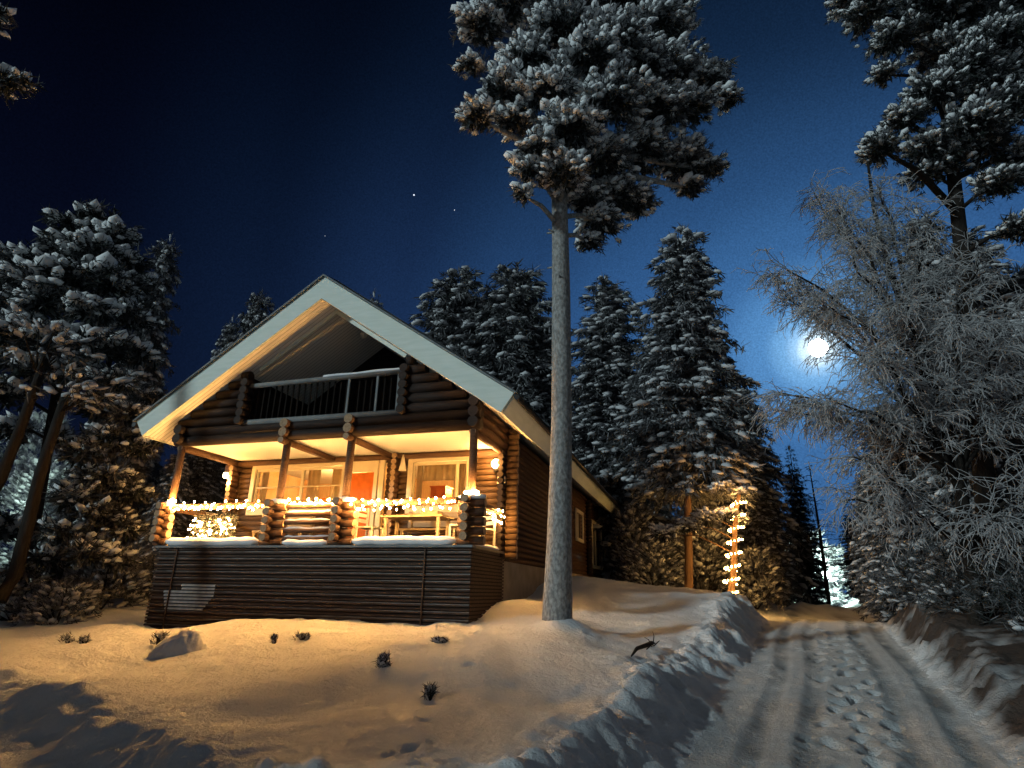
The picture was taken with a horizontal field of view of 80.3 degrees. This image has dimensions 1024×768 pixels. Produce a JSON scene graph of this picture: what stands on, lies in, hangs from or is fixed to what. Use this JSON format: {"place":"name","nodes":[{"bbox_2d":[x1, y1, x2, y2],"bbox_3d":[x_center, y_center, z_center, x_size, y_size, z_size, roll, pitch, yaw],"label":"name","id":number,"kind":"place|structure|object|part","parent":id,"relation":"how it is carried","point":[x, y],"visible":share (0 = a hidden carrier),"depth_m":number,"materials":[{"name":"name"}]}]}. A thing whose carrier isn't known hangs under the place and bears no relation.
{"place":"outdoors","nodes":[
{"label":"outdoors","id":0,"kind":"place"},
{"bbox_2d":[420,510,442,513],"bbox_3d":[-1.554,2.510,11.788,0.350,0.089,0.300,-4,-20,16],"label":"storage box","id":1,"kind":"object","parent":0,"point":[430,512],"visible":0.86,"depth_m":11.66,"materials":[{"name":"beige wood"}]},
{"bbox_2d":[0,571,1023,767],"bbox_3d":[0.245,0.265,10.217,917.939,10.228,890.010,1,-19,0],"label":"snow ground","id":2,"kind":"structure","parent":0,"point":[521,683],"depth_m":6.63,"materials":[{"name":"white snow"}]},
{"bbox_2d":[0,441,7,503],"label":"spruce tree","id":3,"kind":"object","parent":2,"relation":"on","point":[1,456],"visible":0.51,"depth_m":27.63,"materials":[{"name":"green plant"}]},
{"bbox_2d":[0,2,47,108],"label":"pine tree","id":4,"kind":"object","parent":2,"relation":"on","point":[11,81],"visible":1,"depth_m":11.49,"materials":[{"name":"green plant"}]},
{"bbox_2d":[0,565,66,620],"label":"snowy bush","id":5,"kind":"object","parent":2,"relation":"on","point":[19,589],"visible":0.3,"depth_m":13.86,"materials":[{"name":"green plant"}]},
{"bbox_2d":[0,454,75,567],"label":"lit bush","id":6,"kind":"object","parent":2,"relation":"on","point":[25,476],"visible":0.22,"depth_m":31.62,"materials":[{"name":"white plant"}]},
{"bbox_2d":[0,408,77,566],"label":"lit bush","id":7,"kind":"object","parent":2,"relation":"on","point":[33,446],"visible":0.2,"depth_m":33.62,"materials":[{"name":"white plant"}]},
{"bbox_2d":[2,574,107,626],"bbox_3d":[-10.115,4.865,13.616,1.936,1.263,1.986,1,-19,0],"label":"snowy bush","id":8,"kind":"object","parent":2,"relation":"on","point":[50,604],"visible":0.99,"depth_m":13.29,"materials":[{"name":"green plant"}]},
{"bbox_2d":[0,301,120,491],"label":"leaning tree","id":9,"kind":"object","parent":2,"relation":"on","point":[16,438],"visible":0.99,"depth_m":14.12,"materials":[{"name":"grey plant"}]},
{"bbox_2d":[58,632,76,642],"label":"plant tuft","id":10,"kind":"object","parent":2,"relation":"on","point":[68,638],"visible":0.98,"depth_m":10.53,"materials":[{"name":"brown plant"}]},
{"bbox_2d":[0,352,143,603],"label":"leaning tree","id":11,"kind":"object","parent":2,"relation":"on","point":[13,577],"visible":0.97,"depth_m":13.62,"materials":[{"name":"brown plant"}]},
{"bbox_2d":[75,634,91,643],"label":"plant tuft","id":12,"kind":"object","parent":2,"relation":"on","point":[84,640],"visible":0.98,"depth_m":10.09,"materials":[{"name":"brown plant"}]},
{"bbox_2d":[0,196,169,612],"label":"pine tree","id":13,"kind":"object","parent":2,"relation":"on","point":[89,246],"visible":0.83,"depth_m":16.25,"materials":[{"name":"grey plant"}]},
{"bbox_2d":[0,329,173,617],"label":"spruce tree","id":14,"kind":"object","parent":2,"relation":"on","point":[69,534],"visible":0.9,"depth_m":14.31,"materials":[{"name":"green plant"}]},
{"bbox_2d":[58,539,154,613],"bbox_3d":[-10.159,4.765,15.172,2.450,1.836,2.671,1,-19,0],"label":"snowy bush","id":15,"kind":"object","parent":2,"relation":"on","point":[143,574],"visible":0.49,"depth_m":15.15,"materials":[{"name":"green plant"}]},
{"bbox_2d":[49,232,182,603],"bbox_3d":[-12.055,0.638,19.254,2.752,12.904,2.819,-9,-21,27],"label":"spruce tree","id":16,"kind":"object","parent":2,"relation":"on","point":[165,268],"visible":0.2,"depth_m":19.79,"materials":[{"name":"green plant"}]},
{"bbox_2d":[108,447,165,594],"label":"spruce tree","id":17,"kind":"object","parent":2,"relation":"on","point":[156,470],"visible":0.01,"depth_m":20.18,"materials":[{"name":"green plant"}]},
{"bbox_2d":[121,454,193,606],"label":"spruce tree","id":18,"kind":"object","parent":2,"relation":"on","point":[164,488],"visible":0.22,"depth_m":17.06,"materials":[{"name":"green plant"}]},
{"bbox_2d":[149,629,171,644],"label":"plant tuft","id":19,"kind":"object","parent":2,"relation":"on","point":[161,636],"visible":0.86,"depth_m":9.91,"materials":[{"name":"brown plant"}]},
{"bbox_2d":[146,627,207,658],"bbox_3d":[-5.159,4.099,9.341,0.878,0.683,0.460,1,-19,0],"label":"snow mound","id":20,"kind":"object","parent":2,"relation":"on","point":[186,640],"visible":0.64,"depth_m":9.23,"materials":[{"name":"white snow"}]},
{"bbox_2d":[129,447,225,593],"bbox_3d":[-10.511,4.178,19.736,3.014,5.907,2.980,15,-23,-35],"label":"spruce tree","id":21,"kind":"object","parent":2,"relation":"on","point":[203,473],"visible":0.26,"depth_m":19.62,"materials":[{"name":"green plant"}]},
{"bbox_2d":[211,461,226,534],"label":"spruce tree","id":22,"kind":"object","parent":2,"relation":"on","point":[219,484],"visible":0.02,"depth_m":21.58,"materials":[{"name":"green plant"}]},
{"bbox_2d":[211,314,238,359],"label":"spruce tree","id":23,"kind":"object","parent":2,"relation":"on","point":[226,340],"visible":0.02,"depth_m":36.53,"materials":[{"name":"green plant"}]},
{"bbox_2d":[224,288,274,349],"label":"spruce tree","id":24,"kind":"object","parent":2,"relation":"on","point":[255,314],"visible":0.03,"depth_m":36.84,"materials":[{"name":"green plant"}]},
{"bbox_2d":[268,632,278,643],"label":"plant tuft","id":25,"kind":"object","parent":2,"relation":"on","point":[273,638],"visible":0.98,"depth_m":9.11,"materials":[{"name":"brown plant"}]},
{"bbox_2d":[293,630,311,640],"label":"plant tuft","id":26,"kind":"object","parent":2,"relation":"on","point":[303,636],"visible":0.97,"depth_m":9.10,"materials":[{"name":"brown plant"}]},
{"bbox_2d":[369,291,383,307],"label":"spruce tree","id":27,"kind":"object","parent":2,"relation":"on","point":[376,302],"depth_m":39.92,"materials":[{"name":"green plant"}]},
{"bbox_2d":[132,274,623,628],"bbox_3d":[-1.486,4.282,20.050,8.768,7.938,18.477,-4,-20,16],"label":"log cabin","id":28,"kind":"object","parent":2,"relation":"on","point":[306,393],"visible":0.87,"depth_m":12.49,"materials":[{"name":"wood"}]},
{"bbox_2d":[189,511,240,537],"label":"potted bush","id":29,"kind":"object","parent":28,"relation":"on","point":[224,517],"visible":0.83,"depth_m":12.63,"materials":[{"name":"plant"}]},
{"bbox_2d":[186,518,234,537],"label":"string lights","id":30,"kind":"object","parent":29,"relation":"hanging from","point":[190,528],"visible":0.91,"depth_m":12.57,"materials":[{"name":"plastic"}]},
{"bbox_2d":[169,499,262,510],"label":"string lights","id":31,"kind":"object","parent":28,"relation":"attached to","point":[216,506],"visible":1,"depth_m":12.35,"materials":[{"name":"plastic"}]},
{"bbox_2d":[223,464,230,477],"bbox_3d":[-6.858,2.025,14.695,0.200,0.500,0.200,-4,-20,16],"label":"wall lamp","id":32,"kind":"object","parent":28,"relation":"attached to","point":[225,473],"visible":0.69,"depth_m":14.61,"materials":[{"name":"beige glass"}]},
{"bbox_2d":[252,516,314,537],"bbox_3d":[-5.099,3.299,13.492,1.300,0.820,0.420,-4,-20,16],"label":"porch bench","id":33,"kind":"object","parent":28,"relation":"on","point":[255,532],"visible":0.16,"depth_m":13.57,"materials":[{"name":"beige wood"}]},
{"bbox_2d":[245,462,344,515],"bbox_3d":[-5.020,2.441,14.169,2.570,1.200,0.110,-4,-20,16],"label":"window","id":34,"kind":"structure","parent":28,"relation":"in","point":[336,465],"depth_m":14.25,"materials":[{"name":"beige paint"}]},
{"bbox_2d":[285,498,332,504],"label":"string lights","id":35,"kind":"object","parent":28,"relation":"attached to","point":[310,501],"visible":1,"depth_m":11.73,"materials":[{"name":"plastic"}]},
{"bbox_2d":[347,472,373,537],"bbox_3d":[-3.439,2.851,13.533,0.670,1.750,0.050,-4,-20,16],"label":"door","id":36,"kind":"structure","parent":28,"relation":"in","point":[361,483],"depth_m":13.66,"materials":[{"name":"wood"}]},
{"bbox_2d":[360,332,368,338],"bbox_3d":[-3.404,-1.108,13.992,0.200,0.142,0.200,1,-19,0],"label":"ceiling lamp","id":37,"kind":"object","parent":28,"relation":"attached to","point":[363,335],"visible":0.94,"depth_m":13.93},
{"bbox_2d":[354,506,382,544],"bbox_3d":[-2.856,2.874,12.156,0.405,0.840,0.400,-6,-20,20],"label":"porch chair","id":38,"kind":"object","parent":28,"relation":"on","point":[366,521],"visible":0.55,"depth_m":12.20,"materials":[{"name":"white wood"}]},
{"bbox_2d":[398,453,405,470],"bbox_3d":[-2.421,1.726,13.480,0.170,0.400,0.166,-4,-20,16],"label":"hanging cone","id":39,"kind":"object","parent":28,"relation":"hanging from","point":[402,466],"visible":1,"depth_m":13.42,"materials":[{"name":"white wood"}]},
{"bbox_2d":[350,497,454,510],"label":"string lights","id":40,"kind":"object","parent":28,"relation":"attached to","point":[400,502],"visible":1,"depth_m":11.19,"materials":[{"name":"plastic"}]},
{"bbox_2d":[380,514,453,535],"bbox_3d":[-1.857,2.890,11.806,1.300,0.620,0.601,-4,-20,16],"label":"porch table","id":41,"kind":"object","parent":28,"relation":"on","point":[398,518],"visible":0.82,"depth_m":11.77,"materials":[{"name":"beige wood"}]},
{"bbox_2d":[399,511,457,535],"bbox_3d":[-1.579,2.990,12.391,1.400,0.820,0.420,-4,-20,16],"label":"porch bench","id":42,"kind":"object","parent":28,"relation":"on","point":[410,529],"visible":0.28,"depth_m":12.58,"materials":[{"name":"beige wood"}]},
{"bbox_2d":[405,456,468,513],"bbox_3d":[-1.582,2.186,13.185,1.500,1.230,0.110,-4,-20,16],"label":"window","id":43,"kind":"structure","parent":28,"relation":"in","point":[411,474],"depth_m":13.22,"materials":[{"name":"beige paint"}]},
{"bbox_2d":[430,485,452,505],"bbox_3d":[-1.658,3.174,13.891,0.400,1.625,0.450,-4,-20,16],"label":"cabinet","id":44,"kind":"object","parent":28,"relation":"on","point":[442,491],"visible":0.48,"depth_m":13.94,"materials":[{"name":"red wood"}]},
{"bbox_3d":[-1.803,3.114,13.730,0.120,1.440,0.018,-4,-20,16],"label":"cabinet door","id":45,"kind":"part","parent":44,"relation":"part of","materials":[{"name":"red wood"}]},
{"bbox_3d":[-1.630,3.100,13.681,0.120,1.440,0.018,-4,-20,16],"label":"cabinet door","id":46,"kind":"part","parent":44,"relation":"part of","materials":[{"name":"red wood"}]},
{"bbox_2d":[449,524,458,544],"bbox_3d":[-0.947,2.674,11.465,0.405,0.840,0.400,-1,-19,7],"label":"porch chair","id":47,"kind":"object","parent":28,"relation":"on","point":[454,526],"visible":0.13,"depth_m":11.37,"materials":[{"name":"white wood"}]},
{"bbox_2d":[464,490,478,493],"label":"string lights","id":48,"kind":"object","parent":28,"relation":"attached to","point":[474,491],"visible":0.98,"depth_m":10.92,"materials":[{"name":"plastic"}]},
{"bbox_2d":[480,511,495,545],"bbox_3d":[-0.601,2.901,12.108,0.405,0.840,0.400,16,-24,-36],"label":"porch chair","id":49,"kind":"object","parent":28,"relation":"on","point":[493,522],"visible":0.27,"depth_m":12.13,"materials":[{"name":"white wood"}]},
{"bbox_2d":[491,459,498,472],"bbox_3d":[-0.337,1.728,12.851,0.210,0.285,0.210,-4,-20,16],"label":"wall lamp","id":50,"kind":"object","parent":28,"relation":"attached to","point":[494,464],"visible":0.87,"depth_m":12.78,"materials":[{"name":"beige glass"}]},
{"bbox_2d":[489,509,504,523],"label":"string lights","id":51,"kind":"object","parent":28,"relation":"attached to","point":[498,516],"visible":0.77,"depth_m":12.06,"materials":[{"name":"plastic"}]},
{"bbox_2d":[574,508,583,543],"bbox_3d":[2.244,4.784,20.442,0.125,1.040,1.320,-4,-20,16],"label":"window","id":52,"kind":"structure","parent":28,"relation":"in","point":[577,518],"depth_m":20.45,"materials":[{"name":"beige paint"}]},
{"bbox_2d":[591,520,602,569],"bbox_3d":[3.290,6.315,23.695,0.125,1.750,2.370,-4,-20,16],"label":"window","id":53,"kind":"structure","parent":28,"relation":"in","point":[595,536],"depth_m":23.65,"materials":[{"name":"beige paint"}]},
{"bbox_2d":[373,650,391,667],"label":"plant tuft","id":54,"kind":"object","parent":2,"relation":"on","point":[382,660],"visible":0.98,"depth_m":6.73,"materials":[{"name":"brown plant"}]},
{"bbox_2d":[420,681,439,700],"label":"plant tuft","id":55,"kind":"object","parent":2,"relation":"on","point":[429,692],"visible":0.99,"depth_m":5.82,"materials":[{"name":"brown plant"}]},
{"bbox_2d":[430,636,449,642],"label":"plant tuft","id":56,"kind":"object","parent":2,"relation":"on","point":[437,639],"visible":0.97,"depth_m":8.28,"materials":[{"name":"brown plant"}]},
{"bbox_2d":[407,265,496,366],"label":"spruce tree","id":57,"kind":"object","parent":2,"relation":"on","point":[448,310],"visible":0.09,"depth_m":36.25,"materials":[{"name":"green plant"}]},
{"bbox_2d":[447,259,580,450],"bbox_3d":[-0.064,2.242,33.439,11.526,19.877,11.395,12,-22,-30],"label":"spruce tree","id":58,"kind":"object","parent":2,"relation":"on","point":[504,338],"visible":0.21,"depth_m":33.37,"materials":[{"name":"green plant"}]},
{"bbox_2d":[516,315,577,449],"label":"spruce tree","id":59,"kind":"object","parent":2,"relation":"on","point":[542,382],"visible":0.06,"depth_m":32.06,"materials":[{"name":"green plant"}]},
{"bbox_2d":[448,0,747,620],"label":"pine tree","id":60,"kind":"object","parent":2,"relation":"on","point":[649,77],"visible":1,"depth_m":11.62,"materials":[{"name":"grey plant"}]},
{"bbox_2d":[571,271,683,585],"bbox_3d":[4.629,1.995,27.925,6.980,16.234,7.150,4,-19,-9],"label":"spruce tree","id":61,"kind":"object","parent":2,"relation":"on","point":[607,348],"visible":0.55,"depth_m":27.37,"materials":[{"name":"green plant"}]},
{"bbox_2d":[604,499,662,585],"bbox_3d":[4.713,6.291,23.307,2.200,3.891,2.297,19,-26,-41],"label":"snowy bush","id":62,"kind":"object","parent":2,"relation":"on","point":[631,522],"visible":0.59,"depth_m":23.22,"materials":[{"name":"green plant"}]},
{"bbox_2d":[631,633,659,656],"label":"fallen branch","id":63,"kind":"object","parent":2,"relation":"on","point":[649,644],"visible":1,"depth_m":8.28,"materials":[{"name":"brown wood"}]},
{"bbox_2d":[619,540,684,586],"bbox_3d":[4.878,6.472,21.093,2.639,2.268,2.764,1,-19,0],"label":"snowy bush","id":64,"kind":"object","parent":2,"relation":"on","point":[652,555],"visible":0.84,"depth_m":20.88,"materials":[{"name":"green plant"}]},
{"bbox_2d":[648,502,682,586],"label":"spruce tree","id":65,"kind":"object","parent":2,"relation":"on","point":[667,516],"visible":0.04,"depth_m":32.18,"materials":[{"name":"green plant"}]},
{"bbox_2d":[605,221,768,587],"bbox_3d":[6.204,0.674,22.002,5.565,15.174,5.698,9,-20,-21],"label":"spruce tree","id":66,"kind":"object","parent":2,"relation":"on","point":[686,437],"visible":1,"depth_m":21.28,"materials":[{"name":"green plant"}]},
{"bbox_2d":[645,478,751,593],"bbox_3d":[5.950,5.030,18.967,3.545,4.271,1.580,-3,-19,11],"label":"pine tree","id":67,"kind":"object","parent":2,"relation":"on","point":[696,521],"visible":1,"depth_m":19.02,"materials":[{"name":"plant"}]},
{"bbox_2d":[723,501,746,592],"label":"string lights","id":68,"kind":"object","parent":67,"relation":"attached to","point":[739,552],"visible":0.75,"depth_m":18.82,"materials":[{"name":"plastic"}]},
{"bbox_2d":[668,523,740,593],"bbox_3d":[6.807,6.389,21.583,2.828,3.150,2.810,1,-19,0],"label":"snowy bush","id":69,"kind":"object","parent":2,"relation":"on","point":[703,555],"visible":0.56,"depth_m":21.36,"materials":[{"name":"green plant"}]},
{"bbox_2d":[664,498,761,595],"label":"spruce tree","id":70,"kind":"object","parent":2,"relation":"on","point":[742,531],"visible":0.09,"depth_m":23.53,"materials":[{"name":"green plant"}]},
{"bbox_2d":[719,543,792,611],"bbox_3d":[8.184,6.576,20.557,2.376,2.431,2.490,1,-19,0],"label":"snowy bush","id":71,"kind":"object","parent":2,"relation":"on","point":[757,599],"visible":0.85,"depth_m":20.29,"materials":[{"name":"green plant"}]},
{"bbox_2d":[721,374,818,605],"bbox_3d":[10.533,4.596,27.171,4.872,11.054,4.816,-8,-21,24],"label":"spruce tree","id":72,"kind":"object","parent":2,"relation":"on","point":[771,473],"visible":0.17,"depth_m":25.75,"materials":[{"name":"green plant"}]},
{"bbox_2d":[737,470,802,606],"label":"spruce tree","id":73,"kind":"object","parent":2,"relation":"on","point":[767,511],"visible":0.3,"depth_m":24.73,"materials":[{"name":"green plant"}]},
{"bbox_2d":[783,445,831,604],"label":"spruce tree","id":74,"kind":"object","parent":2,"relation":"on","point":[800,515],"visible":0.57,"depth_m":28.96,"materials":[{"name":"green plant"}]},
{"bbox_2d":[785,525,843,604],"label":"lit bush","id":75,"kind":"object","parent":2,"relation":"on","point":[835,599],"visible":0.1,"depth_m":41.37,"materials":[{"name":"white plant"}]},
{"bbox_2d":[802,464,850,604],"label":"sapling","id":76,"kind":"object","parent":2,"relation":"on","point":[825,582],"visible":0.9,"depth_m":26.21,"materials":[{"name":"plant"}]},
{"bbox_2d":[819,543,855,605],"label":"lit bush","id":77,"kind":"object","parent":2,"relation":"on","point":[838,571],"visible":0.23,"depth_m":42.40,"materials":[{"name":"white plant"}]},
{"bbox_2d":[836,502,864,603],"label":"spruce tree","id":78,"kind":"object","parent":2,"relation":"on","point":[849,562],"visible":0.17,"depth_m":31.94,"materials":[{"name":"green plant"}]},
{"bbox_2d":[843,485,878,606],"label":"spruce tree","id":79,"kind":"object","parent":2,"relation":"on","point":[856,563],"visible":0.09,"depth_m":21.35,"materials":[{"name":"green plant"}]},
{"bbox_2d":[731,161,1023,625],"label":"birch tree","id":80,"kind":"object","parent":2,"relation":"on","point":[951,463],"visible":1,"depth_m":11.10,"materials":[{"name":"grey plant"}]},
{"bbox_2d":[860,559,936,616],"bbox_3d":[10.290,5.421,16.151,1.910,1.752,1.985,1,-19,0],"label":"snowy bush","id":81,"kind":"object","parent":2,"relation":"on","point":[874,583],"visible":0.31,"depth_m":16.21,"materials":[{"name":"grey plant"}]},
{"bbox_2d":[845,403,952,622],"bbox_3d":[10.864,3.497,16.949,3.534,6.420,3.574,-17,-26,42],"label":"spruce tree","id":82,"kind":"object","parent":2,"relation":"on","point":[865,536],"visible":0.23,"depth_m":16.59,"materials":[{"name":"green plant"}]},
{"bbox_2d":[823,0,1023,600],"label":"pine tree","id":83,"kind":"object","parent":2,"relation":"on","point":[969,54],"visible":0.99,"depth_m":15.66,"materials":[{"name":"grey plant"}]},
{"bbox_2d":[874,537,993,608],"bbox_3d":[8.971,4.066,12.985,2.337,1.586,2.257,1,-19,0],"label":"snowy bush","id":84,"kind":"object","parent":2,"relation":"on","point":[901,577],"visible":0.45,"depth_m":12.87,"materials":[{"name":"grey plant"}]},
{"bbox_2d":[896,201,1023,602],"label":"spruce tree","id":85,"kind":"object","parent":2,"relation":"on","point":[931,263],"visible":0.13,"depth_m":15.44,"materials":[{"name":"green plant"}]},
{"bbox_2d":[909,545,1023,621],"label":"snowy bush","id":86,"kind":"object","parent":2,"relation":"on","point":[940,586],"visible":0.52,"depth_m":11.04,"materials":[{"name":"grey plant"}]},
{"bbox_2d":[931,298,1023,591],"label":"spruce tree","id":87,"kind":"object","parent":2,"relation":"on","point":[1011,462],"visible":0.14,"depth_m":14.55,"materials":[{"name":"green plant"}]},
{"bbox_2d":[941,225,1023,311],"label":"spruce tree","id":88,"kind":"object","parent":2,"relation":"on","point":[975,230],"visible":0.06,"depth_m":19.11,"materials":[{"name":"green plant"}]},
{"bbox_2d":[955,557,1023,636],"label":"snowy bush","id":89,"kind":"object","parent":2,"relation":"on","point":[1014,623],"visible":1,"depth_m":9.51,"materials":[{"name":"grey plant"}]},
{"bbox_2d":[1000,261,1023,307],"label":"spruce tree","id":90,"kind":"object","parent":2,"relation":"on","point":[1020,270],"visible":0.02,"depth_m":18.97,"materials":[{"name":"green plant"}]},
{"bbox_2d":[0,0,1023,594],"label":"sky","id":91,"kind":"structure","parent":0,"point":[280,145],"materials":[{"name":"blue"}]},
{"bbox_2d":[808,339,827,356],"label":"moon","id":92,"kind":"object","parent":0,"point":[814,351],"visible":0.7,"depth_m":883.20,"materials":[{"name":"white"}]},
{"bbox_2d":[680,602,1012,767],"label":"driveway","id":93,"kind":"structure","parent":0,"point":[822,686],"depth_m":7.10,"materials":[{"name":"white snow"}]}
]}

